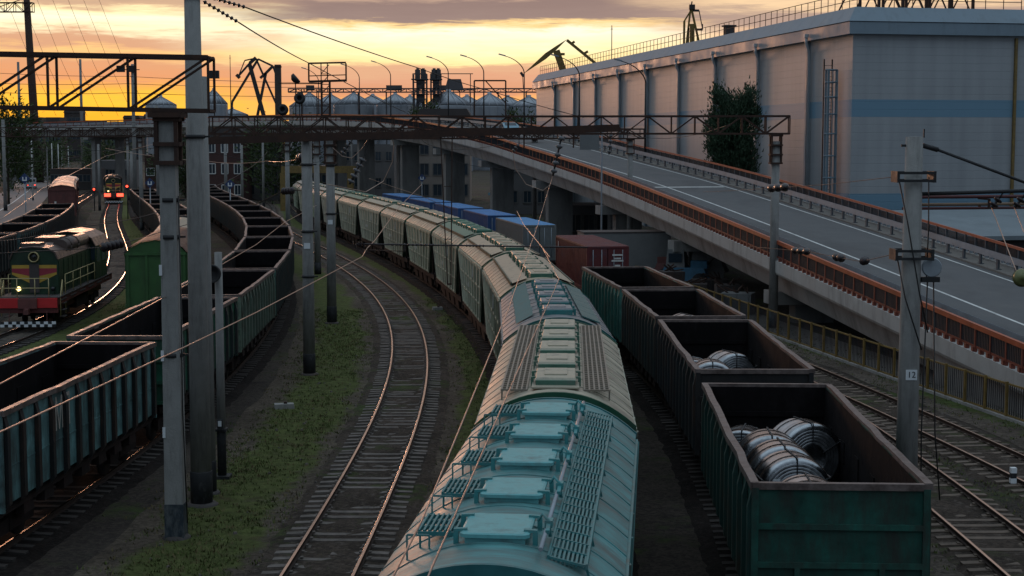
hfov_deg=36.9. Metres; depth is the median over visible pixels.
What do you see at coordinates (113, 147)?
town building
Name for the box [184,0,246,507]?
concrete pole
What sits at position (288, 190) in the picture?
overhead cable
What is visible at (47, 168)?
white post
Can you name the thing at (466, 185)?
window
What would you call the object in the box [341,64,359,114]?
street lamp
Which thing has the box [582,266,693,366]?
open wagon
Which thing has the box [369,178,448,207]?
overhead cable
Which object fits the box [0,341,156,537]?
open wagon
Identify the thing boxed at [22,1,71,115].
overhead cable
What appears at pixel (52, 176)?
window
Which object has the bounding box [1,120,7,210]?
concrete pole
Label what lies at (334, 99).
grain silo
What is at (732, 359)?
steel coil
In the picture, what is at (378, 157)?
window
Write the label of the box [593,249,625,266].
door
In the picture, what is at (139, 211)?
open wagon
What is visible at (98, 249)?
window
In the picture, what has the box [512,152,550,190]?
jumper cable
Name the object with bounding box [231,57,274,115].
harbour crane
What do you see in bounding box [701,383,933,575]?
open wagon
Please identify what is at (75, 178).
boxcar
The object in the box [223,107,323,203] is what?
broadleaf tree
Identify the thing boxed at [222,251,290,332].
open wagon
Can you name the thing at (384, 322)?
railway track
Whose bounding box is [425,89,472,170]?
grain silo
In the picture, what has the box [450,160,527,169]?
overhead cable
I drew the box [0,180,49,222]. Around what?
road
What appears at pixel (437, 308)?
concrete block
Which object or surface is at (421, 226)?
hopper wagon
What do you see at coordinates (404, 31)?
sky
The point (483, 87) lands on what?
street lamp
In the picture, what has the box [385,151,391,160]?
window
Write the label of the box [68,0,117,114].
overhead cable
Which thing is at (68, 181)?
boxcar
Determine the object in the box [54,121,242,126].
overhead cable
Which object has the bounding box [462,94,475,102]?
grain silo
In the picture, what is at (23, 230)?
open wagon
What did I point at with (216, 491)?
concrete pole
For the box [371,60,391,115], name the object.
street lamp
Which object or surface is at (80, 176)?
window
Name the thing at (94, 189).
light signal
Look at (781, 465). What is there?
steel coil
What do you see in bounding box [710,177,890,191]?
overhead cable
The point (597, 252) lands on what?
door
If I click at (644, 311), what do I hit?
open wagon
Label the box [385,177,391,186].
window
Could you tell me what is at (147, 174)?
window
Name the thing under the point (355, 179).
window
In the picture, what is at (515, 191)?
window
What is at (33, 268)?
front door
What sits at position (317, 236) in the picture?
catenary portal
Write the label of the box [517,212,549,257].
contact wire
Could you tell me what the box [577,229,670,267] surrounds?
lorry trailer
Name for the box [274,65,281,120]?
chimney
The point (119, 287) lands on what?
railway track
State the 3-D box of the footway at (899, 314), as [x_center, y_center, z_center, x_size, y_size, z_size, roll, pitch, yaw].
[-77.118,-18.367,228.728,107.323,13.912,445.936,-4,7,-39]
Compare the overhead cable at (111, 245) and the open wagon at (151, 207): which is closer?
the overhead cable at (111, 245)
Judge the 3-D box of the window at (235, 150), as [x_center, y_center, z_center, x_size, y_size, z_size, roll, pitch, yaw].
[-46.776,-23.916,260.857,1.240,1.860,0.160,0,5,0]
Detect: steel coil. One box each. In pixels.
[673,312,694,315]
[692,356,701,362]
[696,357,729,368]
[709,349,757,368]
[731,423,759,442]
[739,427,796,456]
[746,437,812,469]
[753,448,830,481]
[773,416,840,481]
[782,472,827,481]
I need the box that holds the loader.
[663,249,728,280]
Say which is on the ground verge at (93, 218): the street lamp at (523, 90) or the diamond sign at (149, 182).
the diamond sign at (149, 182)
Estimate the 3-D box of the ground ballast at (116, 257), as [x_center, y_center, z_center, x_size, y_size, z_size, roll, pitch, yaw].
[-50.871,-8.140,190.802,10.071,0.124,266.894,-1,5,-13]
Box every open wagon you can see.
[0,223,44,281]
[0,233,16,285]
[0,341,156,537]
[3,215,60,234]
[23,209,69,229]
[35,203,74,228]
[66,297,238,439]
[130,189,155,218]
[133,192,155,216]
[137,195,159,229]
[142,199,179,229]
[147,204,186,232]
[153,209,186,231]
[181,270,274,377]
[210,190,229,220]
[210,193,236,225]
[211,196,247,231]
[219,200,259,239]
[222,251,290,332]
[228,205,270,242]
[234,237,293,293]
[236,211,280,241]
[242,218,289,237]
[244,226,293,241]
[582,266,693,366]
[621,289,745,403]
[657,319,814,461]
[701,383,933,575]
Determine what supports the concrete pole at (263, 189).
on the ground at (666, 542)
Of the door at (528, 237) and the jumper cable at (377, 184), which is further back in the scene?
the door at (528, 237)
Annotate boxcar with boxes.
[48,182,76,215]
[51,180,76,201]
[54,177,76,199]
[56,175,78,201]
[124,227,187,307]
[154,217,186,231]
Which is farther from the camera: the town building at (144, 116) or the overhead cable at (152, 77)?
the town building at (144, 116)
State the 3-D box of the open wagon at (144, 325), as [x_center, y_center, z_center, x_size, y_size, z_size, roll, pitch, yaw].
[-12.407,2.664,54.436,3.260,3.527,13.620,0,5,0]
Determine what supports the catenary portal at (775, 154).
on the ground at (666, 542)
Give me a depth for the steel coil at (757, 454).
33.66 m
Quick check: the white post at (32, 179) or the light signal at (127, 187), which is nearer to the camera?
the light signal at (127, 187)
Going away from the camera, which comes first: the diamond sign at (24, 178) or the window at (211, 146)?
the diamond sign at (24, 178)
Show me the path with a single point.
(763, 321)
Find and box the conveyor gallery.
[288,85,535,143]
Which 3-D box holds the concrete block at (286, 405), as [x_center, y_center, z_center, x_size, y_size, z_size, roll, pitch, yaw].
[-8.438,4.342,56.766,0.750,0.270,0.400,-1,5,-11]
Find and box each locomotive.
[0,227,112,327]
[103,174,123,202]
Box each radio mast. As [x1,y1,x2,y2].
[230,65,231,115]
[611,25,611,58]
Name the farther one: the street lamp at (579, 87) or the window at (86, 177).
the window at (86, 177)
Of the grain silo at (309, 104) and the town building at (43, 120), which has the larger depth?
the town building at (43, 120)
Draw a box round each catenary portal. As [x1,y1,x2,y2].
[0,51,215,540]
[0,127,153,230]
[1,129,261,199]
[208,62,790,323]
[208,124,619,375]
[213,127,643,273]
[266,129,543,226]
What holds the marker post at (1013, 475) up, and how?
on the ground ballast at (991, 458)
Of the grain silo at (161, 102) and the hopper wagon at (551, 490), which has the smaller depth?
the hopper wagon at (551, 490)
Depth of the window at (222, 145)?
260.84 m
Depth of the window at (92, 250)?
89.25 m
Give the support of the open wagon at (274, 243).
on the railway track at (269, 335)
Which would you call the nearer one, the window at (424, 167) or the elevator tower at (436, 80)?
the window at (424, 167)
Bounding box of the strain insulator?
[1012,269,1023,286]
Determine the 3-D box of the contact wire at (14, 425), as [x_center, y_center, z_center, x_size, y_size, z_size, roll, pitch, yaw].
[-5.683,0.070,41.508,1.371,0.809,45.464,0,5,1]
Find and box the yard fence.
[635,265,1023,421]
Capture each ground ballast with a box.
[0,191,101,295]
[0,200,125,348]
[0,220,296,575]
[128,200,147,237]
[246,200,449,575]
[290,199,639,575]
[618,347,737,575]
[805,360,1023,503]
[865,417,1023,575]
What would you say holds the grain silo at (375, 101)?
on the ground at (666, 542)
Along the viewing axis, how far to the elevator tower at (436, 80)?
549.16 m
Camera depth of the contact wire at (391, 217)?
87.22 m
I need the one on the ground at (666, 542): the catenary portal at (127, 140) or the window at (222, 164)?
the catenary portal at (127, 140)
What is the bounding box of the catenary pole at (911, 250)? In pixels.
[889,129,1023,499]
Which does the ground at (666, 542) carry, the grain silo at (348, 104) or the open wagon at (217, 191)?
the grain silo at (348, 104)
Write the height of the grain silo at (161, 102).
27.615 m
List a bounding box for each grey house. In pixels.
[251,144,290,199]
[334,144,396,196]
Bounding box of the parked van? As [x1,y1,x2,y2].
[26,178,36,188]
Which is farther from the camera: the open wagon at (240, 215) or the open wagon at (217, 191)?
the open wagon at (217, 191)
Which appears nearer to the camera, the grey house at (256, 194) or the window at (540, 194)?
the window at (540, 194)
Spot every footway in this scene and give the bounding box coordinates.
[387,124,1016,367]
[437,123,1013,274]
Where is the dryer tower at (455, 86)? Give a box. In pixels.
[436,73,475,102]
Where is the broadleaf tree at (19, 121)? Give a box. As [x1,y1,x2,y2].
[0,87,47,203]
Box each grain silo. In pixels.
[145,95,176,154]
[208,88,227,122]
[228,107,247,121]
[289,93,328,164]
[323,93,340,115]
[333,93,373,143]
[365,94,382,143]
[377,93,412,143]
[405,94,421,113]
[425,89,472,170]
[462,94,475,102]
[471,92,509,169]
[501,95,516,104]
[509,95,535,123]
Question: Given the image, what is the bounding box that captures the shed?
[882,209,1023,267]
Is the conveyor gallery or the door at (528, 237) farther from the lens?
the conveyor gallery
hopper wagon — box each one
[293,179,301,215]
[298,181,321,224]
[313,184,337,229]
[321,188,355,238]
[338,192,375,248]
[358,196,401,259]
[379,397,638,575]
[380,202,429,273]
[405,210,459,292]
[432,219,505,315]
[458,232,540,340]
[473,319,637,438]
[482,251,583,361]
[499,279,615,346]
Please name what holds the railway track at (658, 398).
on the ground ballast at (703, 531)
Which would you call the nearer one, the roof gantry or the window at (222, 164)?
the roof gantry
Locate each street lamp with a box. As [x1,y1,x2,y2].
[301,67,318,115]
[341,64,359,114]
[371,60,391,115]
[426,56,448,122]
[460,54,484,126]
[498,54,524,126]
[551,54,579,141]
[613,58,645,157]
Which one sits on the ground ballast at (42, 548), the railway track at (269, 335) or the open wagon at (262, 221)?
the railway track at (269, 335)
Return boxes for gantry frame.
[280,166,355,210]
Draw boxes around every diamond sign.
[19,173,29,212]
[145,178,154,232]
[225,179,234,233]
[418,174,425,195]
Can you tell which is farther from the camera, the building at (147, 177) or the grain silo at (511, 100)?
the grain silo at (511, 100)
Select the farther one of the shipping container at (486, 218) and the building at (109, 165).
the building at (109, 165)
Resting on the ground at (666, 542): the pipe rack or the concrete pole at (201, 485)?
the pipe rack
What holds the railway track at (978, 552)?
on the ground ballast at (948, 507)
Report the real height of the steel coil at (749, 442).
1.640 m
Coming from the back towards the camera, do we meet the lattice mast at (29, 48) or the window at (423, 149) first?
the lattice mast at (29, 48)
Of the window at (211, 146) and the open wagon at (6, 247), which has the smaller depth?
the open wagon at (6, 247)
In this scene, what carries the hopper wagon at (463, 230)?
on the railway track at (438, 294)
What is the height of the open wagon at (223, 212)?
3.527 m
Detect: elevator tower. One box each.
[411,68,428,113]
[429,68,441,106]
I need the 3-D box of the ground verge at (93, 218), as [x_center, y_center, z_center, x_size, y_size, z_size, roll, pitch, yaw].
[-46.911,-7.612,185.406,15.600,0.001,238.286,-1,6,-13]
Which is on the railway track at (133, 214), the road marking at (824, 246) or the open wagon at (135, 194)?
the open wagon at (135, 194)
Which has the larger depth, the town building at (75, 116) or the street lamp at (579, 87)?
the town building at (75, 116)
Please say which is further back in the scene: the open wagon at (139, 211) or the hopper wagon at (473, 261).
the open wagon at (139, 211)
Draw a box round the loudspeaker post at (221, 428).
[211,252,231,479]
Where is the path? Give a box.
[749,314,1023,418]
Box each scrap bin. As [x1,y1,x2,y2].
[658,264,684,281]
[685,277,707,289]
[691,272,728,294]
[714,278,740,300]
[717,284,755,314]
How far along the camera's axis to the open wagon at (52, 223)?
127.25 m
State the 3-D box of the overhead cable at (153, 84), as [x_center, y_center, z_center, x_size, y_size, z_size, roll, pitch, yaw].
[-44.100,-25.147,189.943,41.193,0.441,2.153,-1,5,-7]
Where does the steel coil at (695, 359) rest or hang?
in the open wagon at (682, 376)
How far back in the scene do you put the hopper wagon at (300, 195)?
190.63 m
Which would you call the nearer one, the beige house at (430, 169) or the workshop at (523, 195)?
the workshop at (523, 195)
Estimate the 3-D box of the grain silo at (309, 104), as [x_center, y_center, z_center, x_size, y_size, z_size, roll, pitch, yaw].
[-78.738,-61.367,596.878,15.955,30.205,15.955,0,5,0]
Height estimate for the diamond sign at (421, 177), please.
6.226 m
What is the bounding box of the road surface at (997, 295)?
[367,122,1023,335]
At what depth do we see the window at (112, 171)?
344.05 m
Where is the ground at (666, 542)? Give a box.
[0,158,1023,575]
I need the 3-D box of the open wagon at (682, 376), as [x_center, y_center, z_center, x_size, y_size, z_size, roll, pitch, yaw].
[6.558,3.365,46.969,3.260,3.527,12.958,0,5,1]
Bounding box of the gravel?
[149,312,1023,575]
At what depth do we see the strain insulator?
34.04 m
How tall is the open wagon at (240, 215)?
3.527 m
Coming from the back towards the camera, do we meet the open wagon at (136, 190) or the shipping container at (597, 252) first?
the open wagon at (136, 190)
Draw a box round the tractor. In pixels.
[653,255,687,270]
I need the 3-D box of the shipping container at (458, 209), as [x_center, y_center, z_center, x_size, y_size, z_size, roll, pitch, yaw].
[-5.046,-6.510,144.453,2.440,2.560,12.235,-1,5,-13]
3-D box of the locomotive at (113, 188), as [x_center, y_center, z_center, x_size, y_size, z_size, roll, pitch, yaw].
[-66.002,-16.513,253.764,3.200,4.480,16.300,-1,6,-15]
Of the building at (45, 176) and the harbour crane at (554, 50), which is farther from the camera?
the harbour crane at (554, 50)
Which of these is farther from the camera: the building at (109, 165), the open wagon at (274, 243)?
the building at (109, 165)
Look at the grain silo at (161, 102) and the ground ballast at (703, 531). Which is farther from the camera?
the grain silo at (161, 102)
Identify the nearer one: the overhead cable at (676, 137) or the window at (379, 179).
the overhead cable at (676, 137)
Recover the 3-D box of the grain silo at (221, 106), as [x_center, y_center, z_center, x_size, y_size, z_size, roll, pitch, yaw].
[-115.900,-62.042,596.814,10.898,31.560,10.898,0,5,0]
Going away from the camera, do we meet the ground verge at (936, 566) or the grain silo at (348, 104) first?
the ground verge at (936, 566)
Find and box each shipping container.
[382,193,423,202]
[408,198,452,209]
[434,203,483,218]
[463,209,516,230]
[496,217,555,259]
[556,235,628,288]
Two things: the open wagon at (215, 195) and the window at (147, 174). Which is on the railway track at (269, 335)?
the open wagon at (215, 195)
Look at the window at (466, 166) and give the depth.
261.23 m
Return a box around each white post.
[31,140,33,199]
[46,147,48,187]
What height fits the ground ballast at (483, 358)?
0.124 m
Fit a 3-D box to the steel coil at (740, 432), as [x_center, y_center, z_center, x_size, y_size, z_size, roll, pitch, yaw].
[5.516,4.040,36.588,1.479,1.480,1.012,1,6,14]
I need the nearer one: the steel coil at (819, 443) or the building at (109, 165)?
the steel coil at (819, 443)
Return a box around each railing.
[0,114,1023,372]
[46,115,1023,268]
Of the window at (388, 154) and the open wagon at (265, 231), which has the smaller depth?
the open wagon at (265, 231)
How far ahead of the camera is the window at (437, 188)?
261.55 m
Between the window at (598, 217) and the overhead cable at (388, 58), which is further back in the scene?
the window at (598, 217)
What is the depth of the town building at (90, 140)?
769.33 m
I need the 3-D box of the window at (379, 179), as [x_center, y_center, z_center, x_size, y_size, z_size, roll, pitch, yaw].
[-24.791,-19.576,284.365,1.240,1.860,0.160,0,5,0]
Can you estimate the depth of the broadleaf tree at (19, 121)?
248.06 m
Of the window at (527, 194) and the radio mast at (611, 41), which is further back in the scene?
the radio mast at (611, 41)
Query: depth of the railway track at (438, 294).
103.34 m
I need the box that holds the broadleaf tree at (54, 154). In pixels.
[13,137,75,182]
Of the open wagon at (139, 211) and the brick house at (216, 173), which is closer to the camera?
the open wagon at (139, 211)
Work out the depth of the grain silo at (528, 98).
569.58 m
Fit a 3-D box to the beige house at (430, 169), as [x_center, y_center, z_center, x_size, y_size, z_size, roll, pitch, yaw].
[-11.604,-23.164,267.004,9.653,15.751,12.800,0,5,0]
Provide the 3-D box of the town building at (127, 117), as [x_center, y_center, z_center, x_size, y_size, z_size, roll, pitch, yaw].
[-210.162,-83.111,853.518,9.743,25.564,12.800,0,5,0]
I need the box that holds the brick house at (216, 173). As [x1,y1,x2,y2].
[208,128,254,199]
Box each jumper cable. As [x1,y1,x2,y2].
[328,139,393,191]
[333,140,367,158]
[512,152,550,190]
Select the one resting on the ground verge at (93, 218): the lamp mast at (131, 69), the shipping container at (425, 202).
the lamp mast at (131, 69)
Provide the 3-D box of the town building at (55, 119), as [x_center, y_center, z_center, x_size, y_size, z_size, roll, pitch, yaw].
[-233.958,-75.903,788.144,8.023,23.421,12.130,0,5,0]
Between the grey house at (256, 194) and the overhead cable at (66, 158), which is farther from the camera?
the grey house at (256, 194)
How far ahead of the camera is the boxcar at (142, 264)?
78.81 m
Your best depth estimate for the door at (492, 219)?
124.42 m
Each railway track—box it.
[0,190,97,294]
[0,191,131,355]
[0,219,290,568]
[129,200,151,234]
[251,199,440,575]
[290,199,495,368]
[620,353,738,575]
[803,359,1023,496]
[853,405,1023,575]
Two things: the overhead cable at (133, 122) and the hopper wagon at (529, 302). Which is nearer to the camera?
the hopper wagon at (529, 302)
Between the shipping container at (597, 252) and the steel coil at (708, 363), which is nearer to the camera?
the steel coil at (708, 363)
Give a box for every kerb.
[442,124,1011,277]
[768,332,1023,425]
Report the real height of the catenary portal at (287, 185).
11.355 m
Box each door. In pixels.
[29,264,39,292]
[490,217,501,230]
[525,227,538,254]
[540,227,553,257]
[589,249,606,266]
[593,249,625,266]
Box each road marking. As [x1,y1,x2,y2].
[458,126,1012,281]
[521,143,1023,324]
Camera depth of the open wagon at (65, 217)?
141.21 m
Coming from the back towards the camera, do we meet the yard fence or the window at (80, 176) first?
the window at (80, 176)
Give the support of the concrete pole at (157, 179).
on the ground verge at (93, 218)
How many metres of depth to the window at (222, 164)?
261.16 m
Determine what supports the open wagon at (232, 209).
on the railway track at (269, 335)
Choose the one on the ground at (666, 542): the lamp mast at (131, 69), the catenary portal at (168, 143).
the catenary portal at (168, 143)
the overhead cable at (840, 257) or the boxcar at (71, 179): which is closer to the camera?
the overhead cable at (840, 257)
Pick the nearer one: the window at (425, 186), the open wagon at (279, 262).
the open wagon at (279, 262)
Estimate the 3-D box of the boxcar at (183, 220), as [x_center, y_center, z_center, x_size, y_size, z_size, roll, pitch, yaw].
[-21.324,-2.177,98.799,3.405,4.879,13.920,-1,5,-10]
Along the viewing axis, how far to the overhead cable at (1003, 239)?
34.86 m
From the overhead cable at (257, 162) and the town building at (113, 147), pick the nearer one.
the overhead cable at (257, 162)
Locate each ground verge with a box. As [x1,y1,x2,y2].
[0,194,141,356]
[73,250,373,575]
[273,204,488,513]
[776,338,1023,448]
[930,544,963,575]
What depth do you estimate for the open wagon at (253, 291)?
67.59 m
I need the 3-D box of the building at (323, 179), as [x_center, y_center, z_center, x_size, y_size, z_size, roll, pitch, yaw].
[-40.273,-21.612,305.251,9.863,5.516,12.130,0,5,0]
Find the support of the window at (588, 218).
in the workshop at (585, 217)
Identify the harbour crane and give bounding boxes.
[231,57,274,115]
[520,39,594,79]
[683,1,702,43]
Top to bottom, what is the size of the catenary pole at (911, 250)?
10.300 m
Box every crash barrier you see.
[5,118,1023,271]
[5,118,1023,341]
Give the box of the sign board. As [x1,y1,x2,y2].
[580,124,602,229]
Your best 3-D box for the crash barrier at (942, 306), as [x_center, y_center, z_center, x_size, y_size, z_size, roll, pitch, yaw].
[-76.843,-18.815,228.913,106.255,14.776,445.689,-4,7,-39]
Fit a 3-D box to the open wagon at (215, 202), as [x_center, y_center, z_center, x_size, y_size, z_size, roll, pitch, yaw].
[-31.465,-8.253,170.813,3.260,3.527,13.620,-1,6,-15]
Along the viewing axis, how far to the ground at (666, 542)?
42.86 m
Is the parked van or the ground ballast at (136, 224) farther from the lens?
the parked van
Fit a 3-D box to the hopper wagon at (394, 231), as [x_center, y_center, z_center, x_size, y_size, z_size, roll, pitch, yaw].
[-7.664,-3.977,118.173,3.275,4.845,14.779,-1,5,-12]
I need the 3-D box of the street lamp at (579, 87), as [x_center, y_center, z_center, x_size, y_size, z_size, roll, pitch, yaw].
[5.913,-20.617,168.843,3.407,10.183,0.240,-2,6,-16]
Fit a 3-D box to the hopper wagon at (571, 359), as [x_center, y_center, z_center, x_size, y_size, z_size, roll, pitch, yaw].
[1.084,3.703,36.304,3.275,4.845,13.493,0,5,2]
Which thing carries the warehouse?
on the ground at (666, 542)
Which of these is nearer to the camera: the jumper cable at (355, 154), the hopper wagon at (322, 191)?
the jumper cable at (355, 154)
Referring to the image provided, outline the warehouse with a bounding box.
[532,0,1023,229]
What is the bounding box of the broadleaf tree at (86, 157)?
[71,137,131,167]
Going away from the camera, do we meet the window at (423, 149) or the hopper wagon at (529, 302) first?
the hopper wagon at (529, 302)
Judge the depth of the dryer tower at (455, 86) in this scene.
568.79 m
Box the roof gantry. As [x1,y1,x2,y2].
[839,0,974,9]
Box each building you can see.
[0,118,25,161]
[1,164,50,179]
[27,117,46,161]
[45,117,67,162]
[50,168,105,189]
[63,111,84,160]
[84,120,106,162]
[101,160,138,186]
[104,125,125,159]
[123,115,144,161]
[143,114,145,154]
[145,154,185,192]
[290,165,325,187]
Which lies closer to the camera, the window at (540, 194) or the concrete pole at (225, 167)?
the window at (540, 194)
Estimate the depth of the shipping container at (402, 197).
171.92 m
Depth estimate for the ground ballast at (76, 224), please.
214.64 m
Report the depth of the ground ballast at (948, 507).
38.74 m
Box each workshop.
[514,170,543,213]
[573,202,606,234]
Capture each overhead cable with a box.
[0,156,263,241]
[0,224,186,253]
[1,73,301,82]
[1,144,151,218]
[5,146,151,150]
[6,83,310,87]
[19,93,323,96]
[19,144,132,162]
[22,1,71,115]
[53,1,102,115]
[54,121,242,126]
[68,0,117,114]
[99,0,144,106]
[105,148,300,163]
[211,151,320,165]
[239,22,405,112]
[247,7,583,117]
[253,187,301,205]
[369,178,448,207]
[420,138,510,149]
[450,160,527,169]
[627,125,726,138]
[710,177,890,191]
[747,246,888,264]
[991,208,1016,270]
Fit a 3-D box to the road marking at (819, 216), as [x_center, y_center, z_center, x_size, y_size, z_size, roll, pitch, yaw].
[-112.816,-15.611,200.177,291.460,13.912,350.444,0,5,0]
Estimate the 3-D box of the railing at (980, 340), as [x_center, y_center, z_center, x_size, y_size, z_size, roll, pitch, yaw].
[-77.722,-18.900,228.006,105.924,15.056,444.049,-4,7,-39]
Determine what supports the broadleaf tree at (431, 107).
on the ground at (666, 542)
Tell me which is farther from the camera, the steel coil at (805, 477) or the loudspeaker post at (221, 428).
the loudspeaker post at (221, 428)
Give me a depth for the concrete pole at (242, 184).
224.04 m
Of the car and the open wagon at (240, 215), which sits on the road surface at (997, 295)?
the car
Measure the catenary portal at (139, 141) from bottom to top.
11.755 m
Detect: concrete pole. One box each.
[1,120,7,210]
[17,62,22,182]
[79,59,83,167]
[97,144,101,210]
[130,151,132,188]
[155,105,159,194]
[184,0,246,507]
[202,76,220,494]
[224,144,227,191]
[240,145,243,197]
[262,143,264,206]
[350,140,351,165]
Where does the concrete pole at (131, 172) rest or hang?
on the ground verge at (93, 218)
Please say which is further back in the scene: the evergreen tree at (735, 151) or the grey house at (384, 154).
the grey house at (384, 154)
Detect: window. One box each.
[50,174,57,181]
[74,174,82,181]
[83,174,90,181]
[91,246,94,259]
[97,248,99,261]
[108,169,115,173]
[146,168,154,175]
[209,144,215,152]
[209,163,215,173]
[221,144,227,152]
[221,163,228,173]
[233,144,240,152]
[234,164,240,173]
[234,184,240,194]
[259,184,266,194]
[271,184,277,194]
[321,174,325,182]
[346,151,349,160]
[354,178,357,186]
[375,151,381,160]
[375,177,381,186]
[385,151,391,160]
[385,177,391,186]
[419,145,428,154]
[420,163,428,175]
[420,184,428,195]
[433,163,441,175]
[433,184,441,195]
[465,163,467,175]
[465,184,467,195]
[514,190,517,202]
[523,190,531,202]
[537,190,543,202]
[573,213,581,231]
[583,213,594,229]
[596,214,606,229]
[668,253,681,261]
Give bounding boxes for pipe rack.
[902,195,1023,209]
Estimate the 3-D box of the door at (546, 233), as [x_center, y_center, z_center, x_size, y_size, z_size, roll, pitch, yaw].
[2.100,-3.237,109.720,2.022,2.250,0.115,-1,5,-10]
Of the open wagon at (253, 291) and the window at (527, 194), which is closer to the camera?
the open wagon at (253, 291)
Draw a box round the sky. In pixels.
[0,0,1023,121]
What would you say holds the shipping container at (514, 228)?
on the flat wagon
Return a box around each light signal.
[92,187,95,210]
[125,184,128,218]
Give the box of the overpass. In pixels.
[0,121,1023,414]
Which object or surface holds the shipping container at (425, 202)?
on the flat wagon
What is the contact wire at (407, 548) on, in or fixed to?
hanging from the catenary portal at (775, 154)
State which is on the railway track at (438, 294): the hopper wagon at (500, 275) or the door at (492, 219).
the hopper wagon at (500, 275)
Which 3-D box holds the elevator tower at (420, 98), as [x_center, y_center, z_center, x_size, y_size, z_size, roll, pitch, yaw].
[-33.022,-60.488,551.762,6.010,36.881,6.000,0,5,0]
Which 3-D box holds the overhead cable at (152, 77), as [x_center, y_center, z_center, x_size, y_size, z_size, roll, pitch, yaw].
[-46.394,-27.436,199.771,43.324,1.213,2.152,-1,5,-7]
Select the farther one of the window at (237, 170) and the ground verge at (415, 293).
the window at (237, 170)
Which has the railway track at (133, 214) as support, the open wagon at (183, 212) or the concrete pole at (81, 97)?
the open wagon at (183, 212)
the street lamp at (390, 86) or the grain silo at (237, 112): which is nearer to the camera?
the street lamp at (390, 86)
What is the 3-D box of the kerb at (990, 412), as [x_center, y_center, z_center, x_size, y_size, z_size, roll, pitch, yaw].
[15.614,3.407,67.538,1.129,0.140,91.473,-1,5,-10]
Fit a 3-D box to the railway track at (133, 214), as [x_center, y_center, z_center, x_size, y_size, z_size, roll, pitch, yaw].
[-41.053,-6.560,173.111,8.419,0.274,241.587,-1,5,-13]
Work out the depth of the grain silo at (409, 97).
632.74 m
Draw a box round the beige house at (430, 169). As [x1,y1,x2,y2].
[417,109,471,201]
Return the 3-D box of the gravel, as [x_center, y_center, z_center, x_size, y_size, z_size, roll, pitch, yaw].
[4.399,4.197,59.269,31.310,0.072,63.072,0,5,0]
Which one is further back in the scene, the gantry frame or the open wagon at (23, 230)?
the gantry frame
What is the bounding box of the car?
[497,123,518,135]
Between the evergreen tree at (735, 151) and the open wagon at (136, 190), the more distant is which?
the open wagon at (136, 190)
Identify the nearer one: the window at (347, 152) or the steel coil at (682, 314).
the steel coil at (682, 314)
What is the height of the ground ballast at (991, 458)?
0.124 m
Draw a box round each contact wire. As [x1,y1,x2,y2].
[0,205,316,384]
[0,249,366,432]
[367,184,421,248]
[392,176,552,575]
[427,250,558,575]
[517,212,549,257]
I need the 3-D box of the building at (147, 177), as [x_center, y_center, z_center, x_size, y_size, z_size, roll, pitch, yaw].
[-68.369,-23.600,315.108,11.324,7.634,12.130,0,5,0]
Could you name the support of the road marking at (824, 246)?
on the road surface at (997, 295)
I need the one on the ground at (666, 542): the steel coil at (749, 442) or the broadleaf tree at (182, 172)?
the broadleaf tree at (182, 172)
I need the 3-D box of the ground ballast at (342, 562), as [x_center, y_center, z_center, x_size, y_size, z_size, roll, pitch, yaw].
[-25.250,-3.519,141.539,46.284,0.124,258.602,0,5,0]
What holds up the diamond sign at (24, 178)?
on the ground at (666, 542)
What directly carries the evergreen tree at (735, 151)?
on the ground at (666, 542)
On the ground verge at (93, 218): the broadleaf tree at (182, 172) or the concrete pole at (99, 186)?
the concrete pole at (99, 186)
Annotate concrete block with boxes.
[274,401,294,408]
[432,306,442,309]
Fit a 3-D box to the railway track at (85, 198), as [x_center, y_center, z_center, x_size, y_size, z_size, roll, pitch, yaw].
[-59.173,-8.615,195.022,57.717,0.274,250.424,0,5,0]
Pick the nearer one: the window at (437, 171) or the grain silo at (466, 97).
the window at (437, 171)
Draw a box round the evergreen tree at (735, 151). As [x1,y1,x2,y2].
[700,76,770,183]
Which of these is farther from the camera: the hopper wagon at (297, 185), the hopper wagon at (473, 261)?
the hopper wagon at (297, 185)
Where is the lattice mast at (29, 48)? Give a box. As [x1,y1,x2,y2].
[0,0,41,181]
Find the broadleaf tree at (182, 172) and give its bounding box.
[143,127,186,197]
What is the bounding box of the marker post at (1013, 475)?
[1009,467,1016,483]
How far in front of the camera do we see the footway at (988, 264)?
100.99 m
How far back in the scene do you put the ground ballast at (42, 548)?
43.45 m
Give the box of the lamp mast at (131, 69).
[116,64,139,211]
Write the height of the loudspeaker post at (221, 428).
6.850 m
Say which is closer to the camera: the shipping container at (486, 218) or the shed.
the shed
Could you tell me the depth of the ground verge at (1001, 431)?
57.16 m
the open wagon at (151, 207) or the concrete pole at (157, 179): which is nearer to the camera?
the open wagon at (151, 207)
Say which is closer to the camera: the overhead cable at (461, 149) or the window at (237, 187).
the overhead cable at (461, 149)

